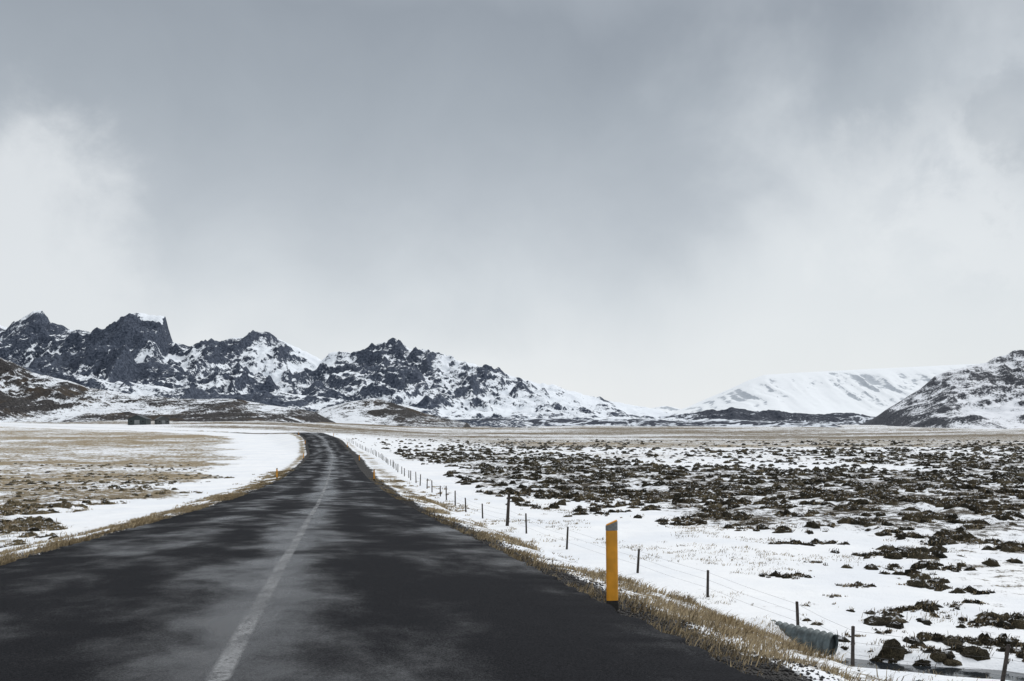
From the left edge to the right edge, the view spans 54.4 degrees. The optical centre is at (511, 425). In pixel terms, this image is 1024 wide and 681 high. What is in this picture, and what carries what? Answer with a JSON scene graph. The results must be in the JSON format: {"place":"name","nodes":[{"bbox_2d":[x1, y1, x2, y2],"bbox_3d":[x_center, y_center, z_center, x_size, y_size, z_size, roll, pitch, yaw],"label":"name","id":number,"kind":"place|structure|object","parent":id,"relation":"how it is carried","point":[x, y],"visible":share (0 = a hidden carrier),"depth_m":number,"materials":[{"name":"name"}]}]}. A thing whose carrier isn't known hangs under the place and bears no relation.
{"place":"outdoors","nodes":[
{"label":"outdoors","id":0,"kind":"place"},
{"bbox_2d":[0,461,233,547],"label":"tussock field","id":1,"kind":"structure","parent":0,"point":[45,522],"depth_m":56.98,"materials":[{"name":"brown plant"}]},
{"bbox_2d":[0,358,335,422],"bbox_3d":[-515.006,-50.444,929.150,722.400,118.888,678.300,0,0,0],"label":"hill","id":2,"kind":"structure","parent":0,"point":[26,395],"depth_m":928.33,"materials":[{"name":"white snow"}]},
{"bbox_2d":[11,359,634,427],"bbox_3d":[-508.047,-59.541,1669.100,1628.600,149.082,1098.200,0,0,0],"label":"mountain foothills","id":3,"kind":"structure","parent":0,"point":[297,401],"depth_m":1685.80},
{"bbox_2d":[0,310,726,420],"bbox_3d":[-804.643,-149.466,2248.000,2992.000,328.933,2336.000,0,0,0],"label":"mountain","id":4,"kind":"structure","parent":0,"point":[141,348],"depth_m":2439.92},
{"bbox_2d":[0,432,770,680],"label":"road","id":5,"kind":"structure","parent":0,"point":[375,582],"depth_m":8.86,"materials":[{"name":"black asphalt"}]},
{"bbox_2d":[209,440,332,680],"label":"road marking","id":6,"kind":"structure","parent":5,"relation":"on","point":[222,664],"depth_m":6.85,"materials":[{"name":"grey paint"}]},
{"bbox_2d":[316,398,470,426],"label":"hill","id":7,"kind":"structure","parent":0,"point":[375,411],"depth_m":1116.92,"materials":[{"name":"white snow"}]},
{"bbox_2d":[0,420,1023,680],"bbox_3d":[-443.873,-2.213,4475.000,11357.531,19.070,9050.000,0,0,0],"label":"ground","id":8,"kind":"structure","parent":0,"point":[238,452],"depth_m":60.55,"materials":[{"name":"white snow"}]},
{"bbox_2d":[128,415,150,424],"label":"farm barn","id":9,"kind":"structure","parent":8,"relation":"on","point":[138,420],"depth_m":593.69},
{"bbox_2d":[134,420,139,424],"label":"door","id":10,"kind":"structure","parent":9,"relation":"in","point":[136,422],"depth_m":593.52,"materials":[{"name":"grey"}]},
{"bbox_2d":[0,469,293,564],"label":"dry grass","id":11,"kind":"structure","parent":8,"relation":"on","point":[7,558],"depth_m":28.95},
{"bbox_2d":[155,416,168,424],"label":"house","id":12,"kind":"structure","parent":8,"relation":"on","point":[157,422],"depth_m":599.26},
{"bbox_2d":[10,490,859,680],"bbox_3d":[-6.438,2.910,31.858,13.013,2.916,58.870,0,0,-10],"label":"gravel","id":13,"kind":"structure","parent":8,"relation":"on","point":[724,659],"depth_m":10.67,"materials":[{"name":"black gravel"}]},
{"bbox_2d":[606,520,618,610],"bbox_3d":[1.065,1.599,10.600,0.138,1.187,0.064,-1,0,-6],"label":"roadside marker post","id":14,"kind":"object","parent":8,"relation":"on","point":[611,563],"visible":0.76,"depth_m":10.57,"materials":[{"name":"yellow plastic"}]},
{"bbox_2d":[369,478,911,680],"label":"dry grass","id":15,"kind":"structure","parent":8,"relation":"on","point":[715,618],"depth_m":12.31,"materials":[{"name":"brown plant"}]},
{"bbox_2d":[350,441,1023,680],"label":"wire fence","id":16,"kind":"object","parent":8,"relation":"on","point":[1005,663],"visible":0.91,"depth_m":28.41,"materials":[{"name":"brown wood"}]},
{"bbox_2d":[485,508,998,680],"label":"dry grass","id":17,"kind":"structure","parent":8,"relation":"on","point":[691,527],"depth_m":39.54,"materials":[{"name":"beige plant"}]},
{"bbox_2d":[772,620,837,655],"bbox_3d":[6.313,4.707,22.201,1.800,0.528,0.528,5,4,42],"label":"culvert pipe","id":18,"kind":"object","parent":8,"relation":"on","point":[822,640],"visible":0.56,"depth_m":21.79,"materials":[{"name":"metal"}]},
{"bbox_2d":[758,538,1023,665],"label":"moss clump","id":19,"kind":"object","parent":8,"relation":"on","point":[1005,640],"visible":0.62,"depth_m":24.82,"materials":[{"name":"brown plant"}]},
{"bbox_2d":[0,0,1023,408],"label":"sky","id":20,"kind":"structure","parent":0,"point":[680,204],"materials":[{"name":"grey"}]},
{"bbox_2d":[451,418,847,427],"bbox_3d":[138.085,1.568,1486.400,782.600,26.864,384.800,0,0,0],"label":"lava ridge","id":21,"kind":"structure","parent":0,"point":[657,422],"depth_m":1473.56,"materials":[{"name":"black stone"}]},
{"bbox_2d":[651,406,679,411],"bbox_3d":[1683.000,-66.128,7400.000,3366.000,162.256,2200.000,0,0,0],"label":"mountain","id":22,"kind":"structure","parent":0,"point":[667,409],"depth_m":7460.61,"materials":[{"name":"white snow"}]},
{"bbox_2d":[352,438,1023,680],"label":"tussock field","id":23,"kind":"structure","parent":0,"point":[719,487],"depth_m":77.95,"materials":[{"name":"brown plant"}]},
{"bbox_2d":[658,407,874,424],"bbox_3d":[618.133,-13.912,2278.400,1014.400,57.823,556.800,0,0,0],"label":"lava ridge","id":24,"kind":"structure","parent":0,"point":[731,413],"depth_m":2278.64,"materials":[{"name":"black stone"}]},
{"bbox_2d":[753,616,794,641],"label":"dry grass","id":25,"kind":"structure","parent":0,"point":[776,627],"depth_m":22.18,"materials":[{"name":"beige plant"}]},
{"bbox_2d":[672,364,975,416],"bbox_3d":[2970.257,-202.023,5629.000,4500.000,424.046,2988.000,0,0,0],"label":"plateau mountain","id":26,"kind":"structure","parent":0,"point":[872,392],"depth_m":5200.66,"materials":[{"name":"white snow"}]},
{"bbox_2d":[843,658,1023,680],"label":"stream","id":27,"kind":"structure","parent":0,"point":[975,673],"depth_m":21.11,"materials":[{"name":"grey liquid"}]},
{"bbox_2d":[860,350,1023,428],"bbox_3d":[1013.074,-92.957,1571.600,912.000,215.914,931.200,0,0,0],"label":"hill","id":28,"kind":"structure","parent":0,"point":[989,394],"depth_m":1518.75,"materials":[{"name":"white snow"}]}
]}

